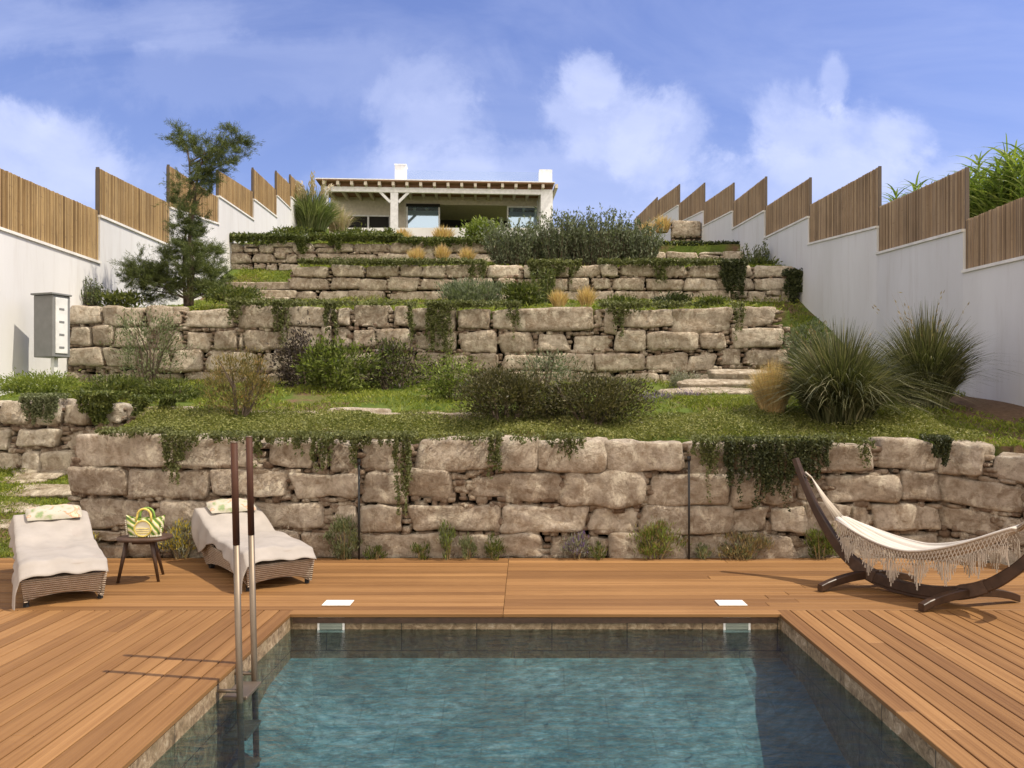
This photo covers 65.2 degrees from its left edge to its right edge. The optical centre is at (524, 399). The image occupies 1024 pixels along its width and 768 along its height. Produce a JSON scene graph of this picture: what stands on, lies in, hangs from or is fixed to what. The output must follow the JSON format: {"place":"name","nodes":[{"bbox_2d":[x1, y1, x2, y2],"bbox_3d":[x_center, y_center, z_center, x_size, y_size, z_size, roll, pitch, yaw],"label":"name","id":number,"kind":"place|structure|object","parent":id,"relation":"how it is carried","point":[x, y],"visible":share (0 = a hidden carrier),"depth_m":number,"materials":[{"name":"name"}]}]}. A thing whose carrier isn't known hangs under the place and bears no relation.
{"place":"outdoors","nodes":[
{"label":"outdoors","id":0,"kind":"place"},
{"bbox_2d":[0,413,157,557],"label":"grass","id":1,"kind":"structure","parent":0,"point":[5,502],"depth_m":9.86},
{"bbox_2d":[0,610,1023,767],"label":"deck","id":2,"kind":"structure","parent":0,"point":[103,689],"depth_m":5.01,"materials":[{"name":"brown wood"}]},
{"bbox_2d":[0,558,1023,616],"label":"deck","id":3,"kind":"structure","parent":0,"point":[543,587],"depth_m":7.21,"materials":[{"name":"brown wood"}]},
{"bbox_2d":[20,526,106,607],"bbox_3d":[-4.294,1.413,7.348,0.630,0.575,1.660,0,0,-34],"label":"sun lounger","id":4,"kind":"object","parent":3,"relation":"on","point":[41,586],"visible":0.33,"depth_m":6.69,"materials":[{"name":"brown wicker"}]},
{"bbox_2d":[8,510,108,610],"bbox_3d":[-4.300,1.394,7.310,0.692,0.591,1.713,0,0,-34],"label":"towel","id":5,"kind":"object","parent":4,"relation":"on","point":[45,538],"visible":0.92,"depth_m":7.16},
{"bbox_2d":[26,504,81,520],"bbox_3d":[-4.653,1.102,7.907,0.480,0.088,0.250,0,23,-34],"label":"pillow","id":6,"kind":"object","parent":5,"relation":"on","point":[53,512],"visible":1,"depth_m":7.86,"materials":[{"name":"fabric"}]},
{"bbox_2d":[116,533,172,583],"bbox_3d":[-3.562,1.490,7.500,0.473,0.430,0.454,0,0,-38],"label":"side table","id":7,"kind":"object","parent":3,"relation":"on","point":[150,541],"visible":0.89,"depth_m":7.42,"materials":[{"name":"brown wood"}]},
{"bbox_2d":[125,507,164,536],"bbox_3d":[-3.542,1.139,7.463,0.352,0.272,0.150,0,0,-6],"label":"straw bag","id":8,"kind":"object","parent":7,"relation":"on","point":[140,526],"visible":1,"depth_m":7.42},
{"bbox_2d":[158,518,195,559],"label":"flowering plant","id":9,"kind":"object","parent":3,"relation":"on","point":[175,542],"visible":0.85,"depth_m":8.52,"materials":[{"name":"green plant"}]},
{"bbox_2d":[201,525,313,591],"bbox_3d":[-2.700,1.413,7.883,0.630,0.575,1.660,0,0,-37],"label":"sun lounger","id":10,"kind":"object","parent":3,"relation":"on","point":[264,570],"visible":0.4,"depth_m":7.33,"materials":[{"name":"brown wicker"}]},
{"bbox_2d":[191,505,316,593],"bbox_3d":[-2.704,1.395,7.845,0.693,0.590,1.713,0,0,-37],"label":"towel","id":11,"kind":"object","parent":10,"relation":"on","point":[215,529],"visible":0.73,"depth_m":7.78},
{"bbox_2d":[206,498,256,512],"bbox_3d":[-3.087,1.102,8.422,0.480,0.088,0.250,0,23,-37],"label":"pillow","id":12,"kind":"object","parent":11,"relation":"on","point":[220,506],"visible":0.76,"depth_m":8.33,"materials":[{"name":"fabric"}]},
{"bbox_2d":[318,512,362,559],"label":"leafy plant","id":13,"kind":"object","parent":3,"relation":"on","point":[339,524],"visible":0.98,"depth_m":8.52,"materials":[{"name":"green plant"}]},
{"bbox_2d":[437,519,457,559],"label":"leafy plant","id":14,"kind":"object","parent":3,"relation":"on","point":[445,540],"visible":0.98,"depth_m":8.51,"materials":[{"name":"green plant"}]},
{"bbox_2d":[293,617,777,622],"bbox_3d":[0.084,1.753,6.371,3.863,0.044,0.016,0,0,0],"label":"deck edge","id":15,"kind":"object","parent":3,"relation":"attached to","point":[535,620],"visible":1,"depth_m":6.36,"materials":[{"name":"brown wood"}]},
{"bbox_2d":[559,530,589,558],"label":"lavender","id":16,"kind":"object","parent":3,"relation":"on","point":[567,547],"visible":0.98,"depth_m":8.54,"materials":[{"name":"plant"}]},
{"bbox_2d":[712,530,774,560],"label":"leafy plant","id":17,"kind":"object","parent":3,"relation":"on","point":[729,550],"visible":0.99,"depth_m":8.52,"materials":[{"name":"green plant"}]},
{"bbox_2d":[804,523,839,559],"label":"leafy plant","id":18,"kind":"object","parent":3,"relation":"on","point":[824,547],"visible":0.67,"depth_m":8.53,"materials":[{"name":"green plant"}]},
{"bbox_2d":[792,458,1023,611],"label":"hammock stand","id":19,"kind":"object","parent":3,"relation":"on","point":[933,595],"visible":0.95,"depth_m":6.97,"materials":[{"name":"brown wood"}]},
{"bbox_2d":[805,472,1023,589],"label":"hammock","id":20,"kind":"object","parent":19,"relation":"hanging from","point":[899,546],"visible":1,"depth_m":6.79,"materials":[{"name":"white fabric"}]},
{"bbox_2d":[0,228,1023,610],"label":"terrain","id":21,"kind":"structure","parent":0,"point":[1004,410],"depth_m":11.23,"materials":[{"name":"plant"}]},
{"bbox_2d":[0,483,71,497],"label":"stepping stone","id":22,"kind":"object","parent":21,"relation":"on","point":[54,490],"visible":0.67,"depth_m":9.98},
{"bbox_2d":[12,469,67,479],"bbox_3d":[-6.311,0.967,10.413,0.834,0.067,0.298,0,22,0],"label":"stepping stone","id":23,"kind":"object","parent":21,"relation":"on","point":[47,474],"visible":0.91,"depth_m":10.37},
{"bbox_2d":[0,367,96,395],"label":"shrub","id":24,"kind":"object","parent":21,"relation":"on","point":[41,383],"visible":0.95,"depth_m":11.14,"materials":[{"name":"green plant"}]},
{"bbox_2d":[30,292,71,385],"bbox_3d":[-7.450,-0.857,12.584,0.440,1.620,0.370,0,0,18],"label":"meter cabinet","id":25,"kind":"object","parent":21,"relation":"on","point":[52,325],"visible":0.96,"depth_m":12.46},
{"bbox_2d":[0,398,135,470],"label":"stone retaining wall","id":26,"kind":"structure","parent":21,"relation":"on","point":[38,445],"depth_m":10.48,"materials":[{"name":"stone"}]},
{"bbox_2d":[18,392,71,424],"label":"creeper","id":27,"kind":"object","parent":26,"relation":"hanging from","point":[50,401],"visible":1,"depth_m":10.33,"materials":[{"name":"green plant"}]},
{"bbox_2d":[76,389,188,424],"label":"creeper","id":28,"kind":"object","parent":26,"relation":"on","point":[99,405],"visible":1,"depth_m":10.32,"materials":[{"name":"green plant"}]},
{"bbox_2d":[81,276,105,305],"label":"rosemary shrub","id":29,"kind":"object","parent":21,"relation":"on","point":[90,300],"visible":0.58,"depth_m":14.50,"materials":[{"name":"green plant"}]},
{"bbox_2d":[55,370,152,398],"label":"shrub","id":30,"kind":"object","parent":21,"relation":"on","point":[126,382],"visible":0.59,"depth_m":11.47,"materials":[{"name":"green plant"}]},
{"bbox_2d":[83,286,150,307],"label":"shrub","id":31,"kind":"object","parent":21,"relation":"on","point":[115,297],"visible":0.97,"depth_m":14.40,"materials":[{"name":"green plant"}]},
{"bbox_2d":[0,195,297,395],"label":"boundary wall","id":32,"kind":"structure","parent":21,"relation":"on","point":[28,265],"depth_m":13.99,"materials":[{"name":"paint"}]},
{"bbox_2d":[0,168,97,259],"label":"reed fence panel","id":33,"kind":"object","parent":32,"relation":"on","point":[34,210],"visible":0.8,"depth_m":13.43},
{"bbox_2d":[95,167,168,242],"bbox_3d":[-8.139,-4.012,16.721,0.080,1.044,3.366,0,0,-3],"label":"reed fence panel","id":34,"kind":"object","parent":32,"relation":"on","point":[117,199],"visible":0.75,"depth_m":16.45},
{"bbox_2d":[166,164,217,221],"bbox_3d":[-8.290,-4.976,20.041,0.080,1.053,3.325,0,0,-3],"label":"reed fence panel","id":35,"kind":"object","parent":32,"relation":"on","point":[212,200],"visible":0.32,"depth_m":20.43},
{"bbox_2d":[216,169,252,217],"bbox_3d":[-8.445,-6.026,23.340,0.080,0.952,3.327,0,0,-3],"label":"reed fence panel","id":36,"kind":"object","parent":32,"relation":"on","point":[237,194],"visible":0.73,"depth_m":23.35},
{"bbox_2d":[251,167,275,214],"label":"reed fence panel","id":37,"kind":"object","parent":32,"relation":"on","point":[263,190],"visible":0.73,"depth_m":26.40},
{"bbox_2d":[275,171,289,206],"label":"reed fence panel","id":38,"kind":"object","parent":32,"relation":"on","point":[282,186],"visible":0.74,"depth_m":29.70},
{"bbox_2d":[99,302,198,382],"bbox_3d":[-6.179,-0.889,13.174,1.297,1.494,1.277,0,0,29],"label":"olive shrub","id":39,"kind":"object","parent":21,"relation":"on","point":[154,369],"visible":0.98,"depth_m":13.15,"materials":[{"name":"green plant"}]},
{"bbox_2d":[130,376,218,401],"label":"shrub","id":40,"kind":"object","parent":21,"relation":"on","point":[159,386],"visible":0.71,"depth_m":11.54,"materials":[{"name":"green plant"}]},
{"bbox_2d":[107,118,263,306],"bbox_3d":[-6.254,-3.361,14.910,2.536,3.632,1.586,0,0,0],"label":"tamarisk tree","id":41,"kind":"object","parent":21,"relation":"on","point":[146,274],"visible":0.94,"depth_m":14.64,"materials":[{"name":"green plant"}]},
{"bbox_2d":[195,279,273,305],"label":"shrub","id":42,"kind":"object","parent":21,"relation":"on","point":[220,293],"visible":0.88,"depth_m":14.34,"materials":[{"name":"green plant"}]},
{"bbox_2d":[195,344,280,416],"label":"red tipped shrub","id":43,"kind":"object","parent":21,"relation":"on","point":[262,384],"visible":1,"depth_m":10.12,"materials":[{"name":"green plant"}]},
{"bbox_2d":[126,406,391,423],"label":"stone kerb","id":44,"kind":"structure","parent":21,"relation":"on","point":[129,410],"depth_m":10.45,"materials":[{"name":"stone"}]},
{"bbox_2d":[264,307,348,386],"bbox_3d":[-3.586,-0.754,13.340,1.458,1.549,1.239,0,0,39],"label":"purple shrub","id":45,"kind":"object","parent":21,"relation":"on","point":[289,353],"visible":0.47,"depth_m":13.22,"materials":[{"name":"brown plant"}]},
{"bbox_2d":[285,170,360,233],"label":"pampas grass","id":46,"kind":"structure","parent":21,"relation":"on","point":[316,213],"depth_m":32.46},
{"bbox_2d":[291,331,386,391],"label":"leafy shrub","id":47,"kind":"object","parent":21,"relation":"on","point":[320,364],"visible":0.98,"depth_m":12.47,"materials":[{"name":"green plant"}]},
{"bbox_2d":[328,201,362,232],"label":"pampas grass","id":48,"kind":"object","parent":21,"relation":"on","point":[340,224],"depth_m":34.78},
{"bbox_2d":[231,241,494,269],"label":"stone retaining wall","id":49,"kind":"structure","parent":21,"relation":"on","point":[278,255],"depth_m":22.79,"materials":[{"name":"stone"}]},
{"bbox_2d":[229,231,485,253],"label":"creeper","id":50,"kind":"object","parent":49,"relation":"attached to","point":[337,239],"visible":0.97,"depth_m":22.61,"materials":[{"name":"green plant"}]},
{"bbox_2d":[352,331,452,389],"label":"shrub","id":51,"kind":"object","parent":21,"relation":"on","point":[391,353],"visible":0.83,"depth_m":13.13,"materials":[{"name":"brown plant"}]},
{"bbox_2d":[66,305,792,383],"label":"stone retaining wall","id":52,"kind":"structure","parent":21,"relation":"on","point":[698,341],"depth_m":13.98,"materials":[{"name":"stone"}]},
{"bbox_2d":[224,296,745,365],"bbox_3d":[-0.696,-1.155,13.984,9.068,1.326,0.444,0,0,0],"label":"creeper","id":53,"kind":"object","parent":52,"relation":"on","point":[440,305],"visible":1,"depth_m":13.84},
{"bbox_2d":[315,164,557,227],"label":"house","id":54,"kind":"structure","parent":21,"relation":"on","point":[400,200],"depth_m":46.45,"materials":[{"name":"white paint"}]},
{"bbox_2d":[347,215,389,227],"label":"window","id":55,"kind":"structure","parent":54,"relation":"in","point":[375,221],"depth_m":46.81,"materials":[{"name":"glass"}]},
{"bbox_2d":[406,207,439,227],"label":"window","id":56,"kind":"structure","parent":54,"relation":"in","point":[416,217],"depth_m":46.57,"materials":[{"name":"glass"}]},
{"bbox_2d":[507,206,536,227],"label":"window","id":57,"kind":"structure","parent":54,"relation":"in","point":[515,212],"depth_m":46.93,"materials":[{"name":"glass"}]},
{"bbox_2d":[408,349,485,401],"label":"leafy shrub","id":58,"kind":"object","parent":21,"relation":"on","point":[442,382],"visible":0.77,"depth_m":11.39,"materials":[{"name":"green plant"}]},
{"bbox_2d":[348,228,559,236],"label":"garden wall","id":59,"kind":"structure","parent":21,"relation":"on","point":[423,232],"depth_m":39.60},
{"bbox_2d":[425,276,506,305],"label":"rosemary shrub","id":60,"kind":"object","parent":21,"relation":"on","point":[460,290],"visible":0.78,"depth_m":16.06,"materials":[{"name":"green plant"}]},
{"bbox_2d":[455,214,500,237],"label":"lime shrub","id":61,"kind":"object","parent":21,"relation":"on","point":[471,229],"visible":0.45,"depth_m":23.98,"materials":[{"name":"green plant"}]},
{"bbox_2d":[67,431,941,561],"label":"stone retaining wall","id":62,"kind":"structure","parent":21,"relation":"on","point":[537,498],"depth_m":8.64,"materials":[{"name":"stone"}]},
{"bbox_2d":[94,426,877,515],"bbox_3d":[-0.429,0.757,8.636,8.327,0.965,0.424,0,0,0],"label":"creeper","id":63,"kind":"object","parent":62,"relation":"on","point":[358,436],"visible":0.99,"depth_m":8.49,"materials":[{"name":"plant"}]},
{"bbox_2d":[718,435,833,511],"bbox_3d":[2.673,0.784,8.615,1.177,0.808,0.424,0,0,0],"label":"creeper","id":64,"kind":"object","parent":62,"relation":"hanging from","point":[766,460],"visible":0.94,"depth_m":8.46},
{"bbox_2d":[918,433,953,466],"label":"creeper","id":65,"kind":"object","parent":62,"relation":"attached to","point":[942,446],"visible":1,"depth_m":8.46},
{"bbox_2d":[440,357,569,422],"bbox_3d":[-0.262,-0.101,9.812,1.486,0.911,1.345,0,0,-40],"label":"brown shrub","id":66,"kind":"object","parent":21,"relation":"on","point":[518,386],"visible":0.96,"depth_m":9.66,"materials":[{"name":"green plant"}]},
{"bbox_2d":[476,215,544,266],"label":"rosemary bush","id":67,"kind":"object","parent":21,"relation":"on","point":[516,248],"visible":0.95,"depth_m":20.56,"materials":[{"name":"green plant"}]},
{"bbox_2d":[0,377,1023,478],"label":"grass","id":68,"kind":"structure","parent":21,"relation":"on","point":[693,400],"depth_m":10.99,"materials":[{"name":"plant"}]},
{"bbox_2d":[245,238,784,267],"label":"grass","id":69,"kind":"structure","parent":21,"relation":"on","point":[489,263],"depth_m":21.03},
{"bbox_2d":[500,277,550,307],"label":"green shrub","id":70,"kind":"object","parent":21,"relation":"on","point":[529,293],"visible":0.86,"depth_m":15.85,"materials":[{"name":"green plant"}]},
{"bbox_2d":[288,264,793,301],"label":"stone retaining wall","id":71,"kind":"structure","parent":21,"relation":"on","point":[407,282],"depth_m":19.98,"materials":[{"name":"stone"}]},
{"bbox_2d":[297,256,722,290],"bbox_3d":[-0.370,-3.114,19.954,10.611,0.909,0.468,0,0,0],"label":"creeper","id":72,"kind":"object","parent":71,"relation":"attached to","point":[559,264],"visible":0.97,"depth_m":19.81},
{"bbox_2d":[718,257,748,300],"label":"creeper","id":73,"kind":"object","parent":71,"relation":"attached to","point":[732,272],"visible":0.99,"depth_m":19.80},
{"bbox_2d":[781,268,802,303],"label":"creeper","id":74,"kind":"object","parent":71,"relation":"attached to","point":[793,279],"visible":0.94,"depth_m":19.78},
{"bbox_2d":[94,401,988,441],"bbox_3d":[0.226,0.897,9.576,10.183,1.782,1.786,0,0,0],"label":"ground cover","id":75,"kind":"object","parent":21,"relation":"on","point":[681,420],"visible":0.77,"depth_m":9.60,"materials":[{"name":"plant"}]},
{"bbox_2d":[528,267,556,303],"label":"wild plant","id":76,"kind":"object","parent":21,"relation":"on","point":[547,288],"visible":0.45,"depth_m":18.56,"materials":[{"name":"green plant"}]},
{"bbox_2d":[509,346,586,388],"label":"grey shrub","id":77,"kind":"object","parent":21,"relation":"on","point":[548,363],"visible":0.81,"depth_m":12.74,"materials":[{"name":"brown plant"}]},
{"bbox_2d":[519,206,598,260],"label":"rosemary bush","id":78,"kind":"object","parent":21,"relation":"on","point":[551,247],"visible":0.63,"depth_m":20.78,"materials":[{"name":"green plant"}]},
{"bbox_2d":[518,361,671,425],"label":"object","id":79,"kind":"object","parent":21,"relation":"on","point":[613,395],"visible":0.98,"depth_m":9.66,"materials":[{"name":"green plant"}]},
{"bbox_2d":[558,202,636,265],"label":"rosemary bush","id":80,"kind":"object","parent":21,"relation":"on","point":[592,251],"visible":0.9,"depth_m":20.55,"materials":[{"name":"green plant"}]},
{"bbox_2d":[604,214,666,262],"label":"rosemary bush","id":81,"kind":"object","parent":21,"relation":"on","point":[636,244],"visible":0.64,"depth_m":20.81,"materials":[{"name":"green plant"}]},
{"bbox_2d":[629,515,691,559],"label":"leafy plant","id":82,"kind":"object","parent":21,"relation":"on","point":[645,547],"visible":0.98,"depth_m":8.53,"materials":[{"name":"green plant"}]},
{"bbox_2d":[670,220,701,242],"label":"stone pier","id":83,"kind":"structure","parent":21,"relation":"on","point":[687,230],"depth_m":29.97,"materials":[{"name":"stone"}]},
{"bbox_2d":[650,251,742,260],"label":"stone retaining wall","id":84,"kind":"structure","parent":21,"relation":"on","point":[724,254],"depth_m":25.00,"materials":[{"name":"stone"}]},
{"bbox_2d":[658,387,753,394],"bbox_3d":[2.911,-0.083,12.485,1.700,0.179,0.376,0,14,0],"label":"slab step","id":85,"kind":"object","parent":21,"relation":"on","point":[717,390],"visible":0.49,"depth_m":12.41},
{"bbox_2d":[685,292,730,308],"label":"shrub","id":86,"kind":"object","parent":21,"relation":"on","point":[711,299],"visible":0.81,"depth_m":15.18,"materials":[{"name":"green plant"}]},
{"bbox_2d":[677,379,752,387],"bbox_3d":[3.197,-0.225,12.875,1.561,0.175,0.385,0,14,-2],"label":"slab step","id":87,"kind":"object","parent":21,"relation":"on","point":[686,383],"visible":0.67,"depth_m":12.73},
{"bbox_2d":[707,369,766,379],"bbox_3d":[3.571,-0.403,13.259,1.059,0.176,0.371,0,14,3],"label":"slab step","id":88,"kind":"object","parent":21,"relation":"on","point":[740,374],"visible":0.7,"depth_m":13.13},
{"bbox_2d":[741,357,794,415],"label":"feather grass","id":89,"kind":"object","parent":21,"relation":"on","point":[760,384],"depth_m":10.28,"materials":[{"name":"plant"}]},
{"bbox_2d":[777,316,836,371],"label":"grey shrub","id":90,"kind":"object","parent":21,"relation":"on","point":[815,328],"visible":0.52,"depth_m":13.29,"materials":[{"name":"brown plant"}]},
{"bbox_2d":[639,205,1023,406],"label":"boundary wall","id":91,"kind":"structure","parent":21,"relation":"on","point":[857,275],"depth_m":14.64,"materials":[{"name":"paint"}]},
{"bbox_2d":[657,184,679,217],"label":"reed fence panel","id":92,"kind":"object","parent":91,"relation":"on","point":[668,201],"visible":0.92,"depth_m":34.81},
{"bbox_2d":[679,183,704,220],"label":"reed fence panel","id":93,"kind":"object","parent":91,"relation":"on","point":[692,204],"visible":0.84,"depth_m":31.29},
{"bbox_2d":[704,183,734,223],"bbox_3d":[6.800,-6.806,28.140,0.063,1.112,3.523,0,0,-3],"label":"reed fence panel","id":94,"kind":"object","parent":91,"relation":"on","point":[719,204],"visible":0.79,"depth_m":27.82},
{"bbox_2d":[733,176,766,226],"bbox_3d":[6.899,-5.989,24.651,0.062,1.097,3.498,0,0,0],"label":"reed fence panel","id":95,"kind":"object","parent":91,"relation":"on","point":[751,202],"visible":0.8,"depth_m":24.27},
{"bbox_2d":[766,177,811,235],"bbox_3d":[6.919,-5.003,21.161,0.062,1.065,3.518,0,0,0],"label":"reed fence panel","id":96,"kind":"object","parent":91,"relation":"on","point":[790,207],"visible":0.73,"depth_m":20.80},
{"bbox_2d":[809,166,881,242],"bbox_3d":[6.995,-4.101,17.660,0.063,1.263,3.521,0,0,-2],"label":"reed fence panel","id":97,"kind":"object","parent":91,"relation":"on","point":[852,206],"visible":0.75,"depth_m":17.23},
{"bbox_2d":[879,167,968,250],"bbox_3d":[6.958,-3.251,14.161,0.063,1.182,3.527,0,0,3],"label":"reed fence panel","id":98,"kind":"object","parent":91,"relation":"on","point":[937,207],"visible":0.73,"depth_m":13.74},
{"bbox_2d":[966,198,1023,268],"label":"reed fence panel","id":99,"kind":"object","parent":91,"relation":"on","point":[995,235],"visible":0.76,"depth_m":11.61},
{"bbox_2d":[865,290,1023,409],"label":"fountain grass","id":100,"kind":"object","parent":21,"relation":"on","point":[946,357],"depth_m":10.63,"materials":[{"name":"plant"}]},
{"bbox_2d":[931,439,1023,564],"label":"stone retaining wall","id":101,"kind":"structure","parent":21,"relation":"on","point":[981,486],"depth_m":8.45,"materials":[{"name":"stone"}]},
{"bbox_2d":[949,134,1023,217],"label":"giant cane","id":102,"kind":"object","parent":21,"relation":"on","point":[979,164],"visible":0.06,"depth_m":13.98,"materials":[{"name":"green plant"}]},
{"bbox_2d":[965,154,1023,217],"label":"giant cane","id":103,"kind":"object","parent":21,"relation":"on","point":[989,195],"visible":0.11,"depth_m":13.63,"materials":[{"name":"green plant"}]},
{"bbox_2d":[968,140,1023,217],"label":"giant cane","id":104,"kind":"object","parent":21,"relation":"on","point":[1009,162],"visible":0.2,"depth_m":13.33,"materials":[{"name":"green plant"}]},
{"bbox_2d":[985,142,1023,202],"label":"giant cane","id":105,"kind":"object","parent":21,"relation":"on","point":[1021,192],"visible":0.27,"depth_m":12.97,"materials":[{"name":"green plant"}]},
{"bbox_2d":[0,0,1023,230],"label":"sky","id":106,"kind":"structure","parent":0,"point":[626,103],"materials":[{"name":"blue"}]},
{"bbox_2d":[226,658,850,767],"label":"pool floor","id":107,"kind":"structure","parent":0,"point":[615,728],"depth_m":5.78,"materials":[{"name":"tile"}]},
{"bbox_2d":[217,436,260,767],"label":"pool ladder","id":108,"kind":"object","parent":107,"relation":"on","point":[240,690],"visible":0.95,"depth_m":4.92,"materials":[{"name":"metal"}]},
{"bbox_2d":[128,617,955,767],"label":"pool wall","id":109,"kind":"structure","parent":0,"point":[165,742],"depth_m":6.27,"materials":[{"name":"stone"}]},
{"bbox_2d":[152,629,931,767],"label":"water","id":110,"kind":"structure","parent":0,"point":[512,651],"depth_m":4.94,"materials":[{"name":"liquid"}]},
{"bbox_2d":[697,318,985,423],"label":"fountain grass","id":111,"kind":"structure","parent":0,"point":[845,383],"depth_m":9.67,"materials":[{"name":"plant"}]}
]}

